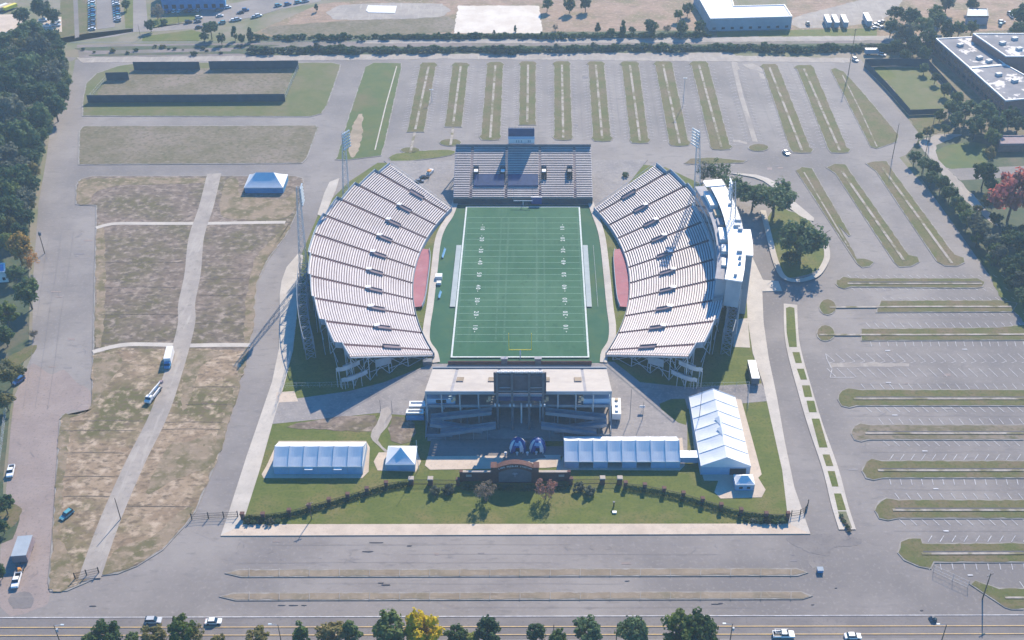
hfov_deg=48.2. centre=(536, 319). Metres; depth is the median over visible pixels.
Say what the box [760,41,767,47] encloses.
tree
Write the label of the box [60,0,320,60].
road
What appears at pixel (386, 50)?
scrub bush
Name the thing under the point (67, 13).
lawn
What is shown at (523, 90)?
grass island
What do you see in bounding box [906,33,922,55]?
tree
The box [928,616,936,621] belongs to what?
road debris
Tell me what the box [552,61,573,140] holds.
grass island
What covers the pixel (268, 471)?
tent pad
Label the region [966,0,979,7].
tree
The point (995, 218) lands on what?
tree
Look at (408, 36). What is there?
scrub bush
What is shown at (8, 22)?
sand lot
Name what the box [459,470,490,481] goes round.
wing wall
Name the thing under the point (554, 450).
plaza
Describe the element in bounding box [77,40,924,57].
rail bed
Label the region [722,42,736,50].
scrub bush
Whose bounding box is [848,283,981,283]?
footpath
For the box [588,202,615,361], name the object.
walkway
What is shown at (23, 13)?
tree
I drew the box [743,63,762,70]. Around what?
worn patch
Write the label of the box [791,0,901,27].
gravel yard
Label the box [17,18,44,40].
tree
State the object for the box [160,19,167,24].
tree
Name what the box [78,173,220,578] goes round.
gravel road
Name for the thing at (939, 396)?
drain
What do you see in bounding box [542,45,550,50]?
scrub bush
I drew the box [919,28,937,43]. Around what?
tree
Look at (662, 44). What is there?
scrub bush
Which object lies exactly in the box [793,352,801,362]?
lawn
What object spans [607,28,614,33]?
tree
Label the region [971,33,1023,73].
school hall
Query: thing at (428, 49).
scrub bush
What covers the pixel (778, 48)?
scrub bush
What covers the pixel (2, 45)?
tree
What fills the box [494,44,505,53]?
scrub bush
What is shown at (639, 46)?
scrub bush
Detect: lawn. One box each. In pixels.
[59,0,87,37]
[124,0,132,27]
[142,30,200,40]
[152,14,198,27]
[243,163,788,523]
[659,399,687,424]
[717,28,876,36]
[786,307,796,346]
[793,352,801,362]
[797,369,806,379]
[802,385,811,396]
[807,401,816,411]
[812,419,826,446]
[823,454,832,465]
[828,471,837,485]
[834,493,845,509]
[936,142,987,168]
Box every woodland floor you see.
[0,33,69,543]
[906,136,1023,284]
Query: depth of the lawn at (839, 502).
356.49 m
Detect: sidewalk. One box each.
[221,254,302,534]
[221,524,809,535]
[317,178,338,215]
[731,173,813,220]
[747,257,809,532]
[760,210,829,281]
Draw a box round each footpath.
[92,342,172,353]
[96,222,192,228]
[190,343,250,346]
[208,221,285,224]
[374,66,396,149]
[409,132,415,152]
[414,66,429,128]
[449,127,453,144]
[452,66,461,123]
[489,65,495,137]
[526,65,528,121]
[561,65,563,137]
[595,65,602,138]
[629,65,640,140]
[662,65,680,142]
[698,65,721,146]
[768,67,802,149]
[784,304,855,528]
[803,68,840,149]
[803,172,848,245]
[819,333,1023,334]
[829,306,1011,307]
[841,171,904,259]
[842,75,876,145]
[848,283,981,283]
[854,398,1023,398]
[865,432,1023,433]
[878,469,1023,470]
[881,167,952,262]
[893,509,1023,510]
[922,552,1023,554]
[1005,596,1023,597]
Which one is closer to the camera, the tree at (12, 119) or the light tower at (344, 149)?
the light tower at (344, 149)
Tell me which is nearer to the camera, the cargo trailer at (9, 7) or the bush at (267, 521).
the bush at (267, 521)
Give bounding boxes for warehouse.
[693,0,791,30]
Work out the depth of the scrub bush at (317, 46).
651.98 m
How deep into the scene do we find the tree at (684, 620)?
302.92 m
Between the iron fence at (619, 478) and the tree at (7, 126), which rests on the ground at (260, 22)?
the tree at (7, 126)
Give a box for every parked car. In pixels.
[12,374,25,384]
[59,507,74,520]
[414,179,423,182]
[419,175,427,178]
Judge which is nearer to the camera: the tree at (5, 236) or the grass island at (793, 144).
the tree at (5, 236)
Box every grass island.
[48,176,304,591]
[78,125,318,164]
[82,62,340,116]
[335,62,401,160]
[388,149,454,160]
[400,147,419,152]
[406,62,437,131]
[439,139,461,146]
[444,62,469,126]
[479,62,504,140]
[518,61,536,124]
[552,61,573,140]
[586,61,612,141]
[620,61,650,143]
[653,61,690,146]
[684,157,747,164]
[689,61,732,149]
[748,144,768,151]
[760,64,813,153]
[767,205,823,278]
[794,65,850,153]
[796,167,873,267]
[816,325,834,341]
[819,298,835,315]
[826,164,919,267]
[830,68,898,148]
[835,276,984,288]
[837,387,1023,407]
[851,423,1023,441]
[861,325,1023,340]
[862,459,1023,480]
[865,161,964,266]
[874,498,1023,520]
[876,300,1016,312]
[897,538,1023,568]
[969,580,1023,609]
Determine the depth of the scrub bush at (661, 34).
670.54 m
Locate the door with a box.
[729,468,745,474]
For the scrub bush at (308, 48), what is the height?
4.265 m
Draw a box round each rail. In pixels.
[133,37,942,42]
[194,37,850,41]
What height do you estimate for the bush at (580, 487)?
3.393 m
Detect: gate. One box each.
[73,567,98,578]
[190,511,237,519]
[791,499,808,515]
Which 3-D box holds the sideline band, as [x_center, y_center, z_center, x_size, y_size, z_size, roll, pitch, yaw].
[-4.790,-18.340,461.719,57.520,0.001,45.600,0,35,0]
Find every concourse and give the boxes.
[272,362,766,449]
[384,160,646,206]
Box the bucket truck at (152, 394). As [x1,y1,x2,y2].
[144,380,162,403]
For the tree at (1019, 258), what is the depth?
455.97 m
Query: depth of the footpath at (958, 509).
353.27 m
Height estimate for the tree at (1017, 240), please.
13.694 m
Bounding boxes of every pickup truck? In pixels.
[6,464,14,477]
[11,572,21,587]
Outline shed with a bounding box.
[406,409,423,419]
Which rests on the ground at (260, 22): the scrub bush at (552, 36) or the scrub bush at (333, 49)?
the scrub bush at (552, 36)
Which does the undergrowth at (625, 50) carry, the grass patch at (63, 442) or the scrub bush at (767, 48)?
the scrub bush at (767, 48)
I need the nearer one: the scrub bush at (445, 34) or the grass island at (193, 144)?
the grass island at (193, 144)
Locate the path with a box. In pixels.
[919,134,997,225]
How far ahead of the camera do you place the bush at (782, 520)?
348.17 m
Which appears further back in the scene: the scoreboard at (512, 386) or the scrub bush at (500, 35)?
the scrub bush at (500, 35)
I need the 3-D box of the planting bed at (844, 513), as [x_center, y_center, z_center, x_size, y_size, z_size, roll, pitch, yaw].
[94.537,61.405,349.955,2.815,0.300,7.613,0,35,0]
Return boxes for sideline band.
[450,245,597,306]
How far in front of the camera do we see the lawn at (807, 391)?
401.30 m
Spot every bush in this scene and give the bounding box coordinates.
[17,366,26,374]
[246,45,257,51]
[252,34,261,39]
[258,46,275,53]
[264,517,273,524]
[283,46,291,52]
[284,34,296,40]
[290,46,301,52]
[297,33,307,38]
[301,45,311,52]
[309,42,325,51]
[314,33,324,40]
[321,45,332,52]
[325,46,338,52]
[332,34,344,40]
[333,43,346,51]
[339,32,349,39]
[346,46,357,54]
[352,46,361,54]
[358,34,366,40]
[373,46,387,53]
[377,45,391,53]
[379,33,391,39]
[402,34,411,38]
[408,47,418,53]
[412,33,422,38]
[419,47,432,53]
[422,44,438,50]
[429,485,440,495]
[433,32,443,38]
[439,32,451,38]
[441,483,454,495]
[443,47,450,52]
[453,32,463,37]
[461,45,471,50]
[467,31,478,38]
[481,45,490,52]
[485,44,500,53]
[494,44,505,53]
[495,33,504,38]
[495,45,509,53]
[505,46,518,54]
[520,46,530,51]
[537,31,544,38]
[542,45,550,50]
[548,33,559,39]
[549,43,563,52]
[558,33,568,38]
[566,44,579,51]
[569,33,579,38]
[573,481,584,491]
[578,31,587,37]
[582,45,593,51]
[583,484,595,495]
[586,42,599,49]
[592,33,601,38]
[598,45,607,50]
[603,45,614,50]
[610,43,618,51]
[619,44,626,49]
[632,43,644,49]
[640,33,647,37]
[640,42,648,49]
[642,31,653,37]
[652,44,663,50]
[656,42,669,50]
[658,32,666,37]
[667,44,679,52]
[675,44,689,51]
[676,33,683,38]
[690,31,701,37]
[700,45,708,50]
[707,42,719,49]
[713,43,723,49]
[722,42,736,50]
[729,44,739,50]
[740,44,747,50]
[749,517,756,522]
[756,517,763,523]
[763,46,770,51]
[769,44,785,51]
[771,518,778,524]
[778,516,786,523]
[785,44,795,50]
[790,44,801,52]
[800,45,814,52]
[817,42,831,52]
[829,43,838,50]
[851,44,862,51]
[859,42,866,48]
[882,43,891,51]
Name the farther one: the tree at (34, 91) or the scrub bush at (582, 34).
the scrub bush at (582, 34)
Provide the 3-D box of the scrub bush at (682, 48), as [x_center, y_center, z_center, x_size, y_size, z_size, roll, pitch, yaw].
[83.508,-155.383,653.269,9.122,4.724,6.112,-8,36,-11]
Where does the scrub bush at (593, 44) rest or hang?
on the undergrowth at (625, 50)
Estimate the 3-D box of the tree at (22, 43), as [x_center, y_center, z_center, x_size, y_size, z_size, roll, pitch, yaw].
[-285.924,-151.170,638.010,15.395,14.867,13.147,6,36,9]
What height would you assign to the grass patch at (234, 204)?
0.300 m
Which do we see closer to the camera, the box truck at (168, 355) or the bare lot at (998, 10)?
the box truck at (168, 355)
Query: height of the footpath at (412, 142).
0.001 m
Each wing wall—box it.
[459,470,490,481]
[539,470,570,481]
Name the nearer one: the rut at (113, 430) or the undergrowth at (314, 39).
the rut at (113, 430)
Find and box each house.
[0,263,8,281]
[965,8,988,24]
[997,135,1023,151]
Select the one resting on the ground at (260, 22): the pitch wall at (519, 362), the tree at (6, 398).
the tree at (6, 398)
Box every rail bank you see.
[74,45,278,50]
[89,51,258,55]
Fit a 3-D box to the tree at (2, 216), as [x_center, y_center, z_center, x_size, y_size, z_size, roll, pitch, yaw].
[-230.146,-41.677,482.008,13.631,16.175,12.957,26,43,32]
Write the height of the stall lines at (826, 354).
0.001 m
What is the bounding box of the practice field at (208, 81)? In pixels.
[98,68,293,94]
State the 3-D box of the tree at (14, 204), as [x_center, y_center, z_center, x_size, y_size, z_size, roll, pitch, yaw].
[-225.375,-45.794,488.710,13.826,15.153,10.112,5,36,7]
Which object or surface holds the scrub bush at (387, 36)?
on the undergrowth at (314, 39)
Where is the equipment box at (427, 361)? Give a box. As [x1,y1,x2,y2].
[423,358,431,365]
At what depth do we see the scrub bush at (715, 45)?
655.43 m
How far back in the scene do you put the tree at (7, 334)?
418.80 m
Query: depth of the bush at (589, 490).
358.08 m
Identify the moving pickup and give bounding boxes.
[772,629,794,638]
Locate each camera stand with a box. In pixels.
[501,356,507,364]
[535,356,541,364]
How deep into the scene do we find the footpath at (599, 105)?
596.57 m
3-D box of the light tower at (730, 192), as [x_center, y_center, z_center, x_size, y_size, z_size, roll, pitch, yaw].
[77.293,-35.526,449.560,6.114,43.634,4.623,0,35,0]
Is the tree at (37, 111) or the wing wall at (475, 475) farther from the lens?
the tree at (37, 111)
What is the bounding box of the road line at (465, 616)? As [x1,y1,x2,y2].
[0,615,884,617]
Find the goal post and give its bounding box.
[508,333,531,358]
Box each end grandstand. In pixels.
[425,367,611,439]
[453,144,592,203]
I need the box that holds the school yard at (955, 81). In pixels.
[911,31,1023,136]
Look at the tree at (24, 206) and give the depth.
493.99 m
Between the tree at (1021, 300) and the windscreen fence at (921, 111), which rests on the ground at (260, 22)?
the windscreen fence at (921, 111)
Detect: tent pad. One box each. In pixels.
[262,441,369,477]
[374,452,420,471]
[561,438,684,470]
[688,396,761,480]
[715,478,765,498]
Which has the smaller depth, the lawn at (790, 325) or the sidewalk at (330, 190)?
the lawn at (790, 325)
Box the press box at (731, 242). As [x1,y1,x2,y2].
[694,179,752,333]
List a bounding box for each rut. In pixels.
[61,430,135,430]
[63,476,114,476]
[73,452,115,452]
[83,420,130,420]
[105,314,172,314]
[126,506,191,506]
[212,278,246,278]
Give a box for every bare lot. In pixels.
[51,348,248,586]
[254,0,707,36]
[261,16,455,36]
[326,3,450,19]
[714,0,1023,36]
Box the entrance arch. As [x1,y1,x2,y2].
[491,459,538,482]
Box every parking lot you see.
[0,59,1023,617]
[0,364,91,616]
[96,0,114,28]
[200,0,297,22]
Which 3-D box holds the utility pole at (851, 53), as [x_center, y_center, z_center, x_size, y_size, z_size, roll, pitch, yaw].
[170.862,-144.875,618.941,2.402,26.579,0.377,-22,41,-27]
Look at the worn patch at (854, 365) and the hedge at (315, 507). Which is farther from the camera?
the worn patch at (854, 365)
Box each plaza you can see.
[425,456,556,469]
[428,438,543,455]
[503,446,563,460]
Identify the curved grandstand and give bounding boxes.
[296,162,451,388]
[593,162,739,388]
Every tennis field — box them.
[874,66,895,80]
[887,67,951,109]
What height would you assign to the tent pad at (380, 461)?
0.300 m
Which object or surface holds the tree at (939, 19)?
on the ground at (260, 22)
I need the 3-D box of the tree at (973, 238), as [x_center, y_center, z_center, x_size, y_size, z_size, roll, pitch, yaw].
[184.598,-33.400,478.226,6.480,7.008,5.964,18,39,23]
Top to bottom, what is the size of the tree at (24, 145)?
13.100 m
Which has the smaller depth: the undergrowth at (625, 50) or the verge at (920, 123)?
the verge at (920, 123)
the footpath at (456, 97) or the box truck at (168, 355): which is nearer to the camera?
the box truck at (168, 355)
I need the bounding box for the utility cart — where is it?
[426,168,433,175]
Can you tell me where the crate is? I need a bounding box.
[435,273,441,279]
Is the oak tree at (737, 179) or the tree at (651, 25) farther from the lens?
the tree at (651, 25)
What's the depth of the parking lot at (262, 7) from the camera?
709.54 m
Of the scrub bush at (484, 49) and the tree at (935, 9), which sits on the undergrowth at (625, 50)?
the scrub bush at (484, 49)
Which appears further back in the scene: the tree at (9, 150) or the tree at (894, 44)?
the tree at (894, 44)
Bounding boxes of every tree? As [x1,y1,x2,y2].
[0,27,27,47]
[0,31,8,49]
[0,42,18,63]
[0,70,21,95]
[0,91,17,102]
[0,93,32,123]
[0,120,12,137]
[0,134,6,156]
[0,141,18,177]
[0,164,11,177]
[0,177,17,196]
[0,194,23,220]
[0,212,7,230]
[0,216,16,233]
[0,232,11,252]
[0,300,20,328]
[0,324,14,346]
[0,358,23,385]
[0,393,16,410]
[0,494,14,514]
[0,519,10,533]
[0,563,5,578]
[1,181,21,198]
[2,43,24,63]
[4,231,33,262]
[4,264,25,282]
[5,163,31,187]
[6,116,26,131]
[6,137,29,149]
[7,51,38,79]
[7,155,29,173]
[8,83,25,97]
[9,36,28,50]
[9,118,40,147]
[9,200,31,214]
[10,221,27,235]
[11,6,30,24]
[11,276,38,309]
[16,77,55,104]
[16,95,37,108]
[16,110,31,118]
[16,186,37,206]
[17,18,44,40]
[17,71,31,84]
[17,148,43,163]
[17,210,34,226]
[18,249,39,268]
[20,32,53,61]
[22,101,53,132]
[23,175,40,191]
[25,160,40,175]
[26,62,47,80]
[28,118,47,132]
[28,141,45,159]
[28,330,37,337]
[29,0,50,16]
[29,202,36,210]
[34,61,61,83]
[34,127,48,142]
[37,80,54,85]
[38,84,57,105]
[40,28,60,43]
[42,7,60,23]
[42,94,67,121]
[43,105,57,125]
[45,48,68,65]
[47,57,68,74]
[49,39,65,52]
[53,81,69,100]
[59,69,71,78]
[61,75,72,86]
[81,632,91,639]
[89,618,122,639]
[121,0,130,9]
[124,631,138,639]
[140,623,167,639]
[144,19,155,31]
[150,3,163,18]
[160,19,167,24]
[166,612,197,639]
[190,623,204,639]
[199,32,208,42]
[201,21,217,38]
[210,633,224,639]
[216,32,225,43]
[231,26,237,39]
[237,33,244,41]
[245,625,269,639]
[246,27,253,41]
[292,620,310,639]
[314,621,348,639]
[342,620,363,639]
[371,607,407,639]
[404,607,445,639]
[442,623,468,639]
[465,631,479,639]
[473,480,496,500]
[474,614,501,639]
[526,623,546,639]
[534,478,557,497]
[541,0,553,11]
[548,627,567,639]
[563,0,575,13]
[572,614,602,639]
[580,0,590,11]
[594,22,600,32]
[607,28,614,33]
[614,615,648,639]
[620,19,625,33]
[628,26,635,32]
[644,19,658,32]
[660,607,697,639]
[663,24,671,31]
[673,9,682,18]
[676,19,688,33]
[679,606,719,639]
[682,2,693,15]
[694,20,705,31]
[696,159,715,181]
[706,157,732,179]
[721,173,750,200]
[736,182,772,209]
[752,178,799,216]
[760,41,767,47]
[776,216,830,260]
[780,249,800,265]
[876,43,886,51]
[884,17,901,36]
[885,5,903,18]
[889,39,901,54]
[892,22,916,43]
[899,7,921,23]
[899,48,912,57]
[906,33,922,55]
[907,150,922,164]
[911,16,933,38]
[915,132,923,141]
[917,157,930,172]
[918,45,931,58]
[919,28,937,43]
[919,63,929,74]
[922,126,934,137]
[925,170,938,185]
[926,158,942,172]
[927,4,943,17]
[930,73,941,83]
[931,12,946,32]
[932,175,950,192]
[934,109,946,121]
[939,18,957,37]
[939,189,950,200]
[940,0,955,12]
[940,83,951,96]
[941,124,951,134]
[942,182,958,201]
[943,100,957,116]
[948,111,964,130]
[949,194,965,210]
[950,91,963,102]
[953,20,967,36]
[955,201,971,213]
[956,99,976,121]
[959,209,975,228]
[964,114,986,139]
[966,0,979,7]
[966,20,978,35]
[966,210,983,229]
[970,99,996,122]
[970,220,991,235]
[970,232,984,247]
[973,162,999,187]
[973,204,982,211]
[981,192,993,207]
[983,145,995,160]
[983,178,998,194]
[983,233,1000,251]
[984,127,1002,145]
[984,251,1000,265]
[987,110,1006,132]
[987,166,1023,221]
[987,242,1002,250]
[989,212,1003,225]
[989,244,1009,264]
[999,234,1008,247]
[999,255,1014,274]
[1001,225,1017,235]
[1002,105,1021,127]
[1003,262,1023,275]
[1003,274,1017,291]
[1006,230,1023,253]
[1007,115,1023,134]
[1008,21,1023,32]
[1010,2,1023,27]
[1010,271,1023,289]
[1013,251,1023,278]
[1014,286,1023,302]
[1018,225,1023,231]
[1019,294,1023,308]
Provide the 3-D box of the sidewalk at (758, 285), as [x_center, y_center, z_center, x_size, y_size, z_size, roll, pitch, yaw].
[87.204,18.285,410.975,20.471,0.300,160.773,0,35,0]
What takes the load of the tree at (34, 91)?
on the ground at (260, 22)
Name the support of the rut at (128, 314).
on the gravel road at (106, 531)
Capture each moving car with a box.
[144,616,161,624]
[204,617,221,624]
[844,632,861,639]
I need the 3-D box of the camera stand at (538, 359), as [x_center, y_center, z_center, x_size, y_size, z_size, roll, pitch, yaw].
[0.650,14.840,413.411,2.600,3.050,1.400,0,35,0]
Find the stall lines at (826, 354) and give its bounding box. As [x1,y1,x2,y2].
[402,64,1023,585]
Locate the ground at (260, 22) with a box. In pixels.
[0,0,1008,552]
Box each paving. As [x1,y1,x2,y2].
[276,391,297,402]
[544,455,560,469]
[734,318,749,347]
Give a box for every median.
[219,591,811,600]
[225,568,807,577]
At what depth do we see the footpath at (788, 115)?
590.07 m
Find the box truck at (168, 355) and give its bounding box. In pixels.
[163,346,173,368]
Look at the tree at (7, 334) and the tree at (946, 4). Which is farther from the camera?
the tree at (946, 4)
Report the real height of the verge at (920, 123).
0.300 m
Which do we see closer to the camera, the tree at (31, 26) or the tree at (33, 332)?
the tree at (33, 332)
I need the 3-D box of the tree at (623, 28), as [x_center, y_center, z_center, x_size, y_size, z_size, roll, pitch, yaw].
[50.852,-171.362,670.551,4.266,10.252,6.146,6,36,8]
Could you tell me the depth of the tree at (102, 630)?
306.48 m
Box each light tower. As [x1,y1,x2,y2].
[296,183,307,281]
[342,129,350,195]
[691,127,700,190]
[728,178,735,218]
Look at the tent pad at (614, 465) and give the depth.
369.53 m
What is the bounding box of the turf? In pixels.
[451,207,588,357]
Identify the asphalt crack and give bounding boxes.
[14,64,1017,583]
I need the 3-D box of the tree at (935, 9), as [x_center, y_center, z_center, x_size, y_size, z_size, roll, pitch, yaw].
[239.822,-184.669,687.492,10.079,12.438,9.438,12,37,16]
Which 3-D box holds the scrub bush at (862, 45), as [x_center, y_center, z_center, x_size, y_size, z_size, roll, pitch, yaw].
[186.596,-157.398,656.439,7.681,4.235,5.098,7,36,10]
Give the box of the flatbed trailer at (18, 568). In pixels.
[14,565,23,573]
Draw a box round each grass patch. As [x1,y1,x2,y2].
[49,539,72,591]
[52,413,70,540]
[59,353,121,419]
[76,177,205,204]
[94,224,106,347]
[102,506,194,574]
[146,433,214,493]
[181,350,222,409]
[210,347,247,466]
[219,178,295,219]
[243,224,289,348]
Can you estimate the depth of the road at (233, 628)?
317.13 m
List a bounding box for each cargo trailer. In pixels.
[2,3,17,10]
[11,535,34,564]
[612,398,620,422]
[747,360,759,386]
[823,14,831,27]
[831,14,839,27]
[840,14,848,27]
[862,12,871,27]
[864,48,878,54]
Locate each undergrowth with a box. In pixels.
[231,43,910,54]
[255,31,724,41]
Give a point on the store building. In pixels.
(188, 4)
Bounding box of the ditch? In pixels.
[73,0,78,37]
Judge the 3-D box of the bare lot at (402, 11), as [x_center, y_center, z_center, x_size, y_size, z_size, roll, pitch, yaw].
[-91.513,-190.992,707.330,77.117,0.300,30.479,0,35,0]
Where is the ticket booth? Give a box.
[409,401,425,412]
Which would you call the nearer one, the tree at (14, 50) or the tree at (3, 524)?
the tree at (3, 524)
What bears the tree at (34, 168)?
on the ground at (260, 22)
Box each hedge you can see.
[243,482,410,520]
[460,483,568,491]
[624,485,786,519]
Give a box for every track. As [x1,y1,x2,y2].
[423,201,457,362]
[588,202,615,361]
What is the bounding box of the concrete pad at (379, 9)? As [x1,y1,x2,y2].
[366,5,396,12]
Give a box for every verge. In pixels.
[0,504,21,529]
[8,345,36,364]
[909,115,943,134]
[981,257,1023,321]
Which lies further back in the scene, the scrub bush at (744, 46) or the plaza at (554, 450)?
the scrub bush at (744, 46)
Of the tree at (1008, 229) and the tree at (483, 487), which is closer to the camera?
the tree at (483, 487)
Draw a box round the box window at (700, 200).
[695,191,716,291]
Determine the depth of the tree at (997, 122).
557.83 m
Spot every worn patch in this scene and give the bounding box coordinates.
[8,591,33,608]
[733,139,746,143]
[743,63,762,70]
[786,533,861,555]
[829,362,908,367]
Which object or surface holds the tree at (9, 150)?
on the ground at (260, 22)
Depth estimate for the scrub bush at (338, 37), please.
666.48 m
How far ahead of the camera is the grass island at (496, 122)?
596.39 m
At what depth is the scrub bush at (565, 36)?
668.47 m
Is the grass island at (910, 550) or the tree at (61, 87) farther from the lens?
the tree at (61, 87)
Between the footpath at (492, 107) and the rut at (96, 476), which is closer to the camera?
the rut at (96, 476)
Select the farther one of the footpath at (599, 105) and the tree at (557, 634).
the footpath at (599, 105)
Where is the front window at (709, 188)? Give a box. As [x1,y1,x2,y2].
[708,187,727,237]
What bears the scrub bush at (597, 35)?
on the undergrowth at (314, 39)
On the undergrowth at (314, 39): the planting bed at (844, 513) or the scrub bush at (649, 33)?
the scrub bush at (649, 33)
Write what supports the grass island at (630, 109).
on the parking lot at (186, 569)
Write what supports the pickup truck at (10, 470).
on the parking lot at (30, 485)
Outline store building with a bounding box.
[161,0,225,9]
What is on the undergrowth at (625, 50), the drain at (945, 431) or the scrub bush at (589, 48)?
the scrub bush at (589, 48)
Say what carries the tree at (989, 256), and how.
on the verge at (996, 275)
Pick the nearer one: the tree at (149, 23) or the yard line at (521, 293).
the yard line at (521, 293)
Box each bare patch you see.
[288,415,377,431]
[348,114,363,157]
[388,416,415,443]
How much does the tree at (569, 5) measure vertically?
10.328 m
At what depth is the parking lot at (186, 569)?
406.60 m
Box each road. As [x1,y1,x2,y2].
[0,615,1023,639]
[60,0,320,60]
[77,52,851,62]
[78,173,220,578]
[133,0,147,31]
[192,168,338,543]
[358,35,940,43]
[480,638,1023,639]
[948,166,1023,179]
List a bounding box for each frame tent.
[273,442,366,473]
[563,436,679,467]
[688,388,750,474]
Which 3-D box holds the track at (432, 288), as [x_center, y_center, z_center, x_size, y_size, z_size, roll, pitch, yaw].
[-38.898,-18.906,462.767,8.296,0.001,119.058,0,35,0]
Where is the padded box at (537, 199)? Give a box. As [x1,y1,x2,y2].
[531,196,541,203]
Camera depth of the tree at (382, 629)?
304.19 m
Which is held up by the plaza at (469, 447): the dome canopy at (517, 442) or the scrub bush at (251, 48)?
the dome canopy at (517, 442)
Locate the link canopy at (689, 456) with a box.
[680,450,698,462]
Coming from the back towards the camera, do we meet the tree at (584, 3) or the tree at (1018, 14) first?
the tree at (584, 3)
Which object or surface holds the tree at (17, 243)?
on the ground at (260, 22)
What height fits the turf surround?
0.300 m
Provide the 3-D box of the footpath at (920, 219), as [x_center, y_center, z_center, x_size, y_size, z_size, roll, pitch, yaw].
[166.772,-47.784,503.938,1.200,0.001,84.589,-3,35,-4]
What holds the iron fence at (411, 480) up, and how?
on the lawn at (418, 503)
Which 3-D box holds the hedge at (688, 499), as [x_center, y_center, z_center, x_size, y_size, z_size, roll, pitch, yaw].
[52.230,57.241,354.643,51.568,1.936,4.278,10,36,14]
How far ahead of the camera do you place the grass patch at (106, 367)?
409.92 m
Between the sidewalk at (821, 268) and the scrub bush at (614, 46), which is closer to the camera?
the sidewalk at (821, 268)
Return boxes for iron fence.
[239,476,459,519]
[569,475,790,519]
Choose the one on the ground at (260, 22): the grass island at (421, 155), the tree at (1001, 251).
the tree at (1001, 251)
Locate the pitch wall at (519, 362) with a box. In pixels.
[448,361,591,364]
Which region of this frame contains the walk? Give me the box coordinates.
[371,407,391,451]
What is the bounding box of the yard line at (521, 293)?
[455,217,585,341]
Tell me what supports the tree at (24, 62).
on the ground at (260, 22)
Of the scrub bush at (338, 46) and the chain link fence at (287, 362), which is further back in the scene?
the scrub bush at (338, 46)
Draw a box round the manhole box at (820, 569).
[817,567,823,572]
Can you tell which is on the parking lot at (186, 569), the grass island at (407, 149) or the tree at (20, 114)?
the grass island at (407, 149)
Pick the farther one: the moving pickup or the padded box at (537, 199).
the padded box at (537, 199)
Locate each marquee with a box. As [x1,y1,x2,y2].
[244,172,287,192]
[385,446,417,470]
[733,474,754,490]
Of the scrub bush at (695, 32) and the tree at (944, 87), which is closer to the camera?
the tree at (944, 87)
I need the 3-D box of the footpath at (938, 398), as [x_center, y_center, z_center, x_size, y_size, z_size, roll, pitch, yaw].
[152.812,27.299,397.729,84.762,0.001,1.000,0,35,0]
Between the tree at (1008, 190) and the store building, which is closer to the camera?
the tree at (1008, 190)
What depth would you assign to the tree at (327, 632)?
305.75 m
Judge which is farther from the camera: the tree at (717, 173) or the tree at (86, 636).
the tree at (717, 173)
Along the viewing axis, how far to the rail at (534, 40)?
667.83 m
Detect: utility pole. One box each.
[53,624,63,639]
[723,623,734,639]
[848,29,855,74]
[982,573,993,599]
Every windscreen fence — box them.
[86,94,284,102]
[105,72,128,79]
[133,62,199,69]
[208,61,298,68]
[864,61,909,114]
[865,58,929,65]
[909,108,942,114]
[929,61,958,99]
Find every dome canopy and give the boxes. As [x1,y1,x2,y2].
[509,437,525,453]
[529,437,545,453]
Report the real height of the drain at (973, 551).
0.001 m
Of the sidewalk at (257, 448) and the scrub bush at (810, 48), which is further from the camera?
the scrub bush at (810, 48)
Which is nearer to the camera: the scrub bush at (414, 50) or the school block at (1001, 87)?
the school block at (1001, 87)
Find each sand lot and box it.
[0,14,25,32]
[36,17,61,31]
[454,5,541,32]
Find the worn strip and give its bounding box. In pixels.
[731,63,757,141]
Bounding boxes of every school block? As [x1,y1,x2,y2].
[933,36,1004,82]
[965,64,1023,115]
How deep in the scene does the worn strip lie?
596.75 m
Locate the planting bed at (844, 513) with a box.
[838,511,851,527]
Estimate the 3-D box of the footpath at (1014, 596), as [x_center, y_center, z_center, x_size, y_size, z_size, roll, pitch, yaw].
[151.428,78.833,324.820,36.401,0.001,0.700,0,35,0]
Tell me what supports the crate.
on the turf surround
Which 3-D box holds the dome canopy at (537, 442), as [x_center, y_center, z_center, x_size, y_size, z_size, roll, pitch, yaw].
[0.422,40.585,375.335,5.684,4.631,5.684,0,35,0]
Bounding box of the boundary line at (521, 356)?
[451,207,588,356]
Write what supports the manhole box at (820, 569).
on the parking lot at (186, 569)
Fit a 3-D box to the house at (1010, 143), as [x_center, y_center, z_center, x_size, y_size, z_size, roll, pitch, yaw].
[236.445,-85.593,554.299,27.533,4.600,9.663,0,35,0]
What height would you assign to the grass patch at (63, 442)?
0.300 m
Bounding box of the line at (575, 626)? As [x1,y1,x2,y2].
[0,625,1023,635]
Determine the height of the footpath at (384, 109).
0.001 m
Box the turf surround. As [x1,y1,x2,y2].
[430,205,608,363]
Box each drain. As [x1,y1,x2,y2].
[849,281,980,281]
[856,396,1023,397]
[867,431,1023,431]
[880,468,1023,468]
[895,508,1023,508]
[923,551,1023,551]
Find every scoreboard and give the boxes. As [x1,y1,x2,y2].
[493,371,545,429]
[508,127,534,143]
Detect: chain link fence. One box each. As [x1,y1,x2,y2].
[0,409,5,455]
[275,316,296,404]
[284,381,355,387]
[285,65,298,98]
[691,382,749,401]
[933,565,969,586]

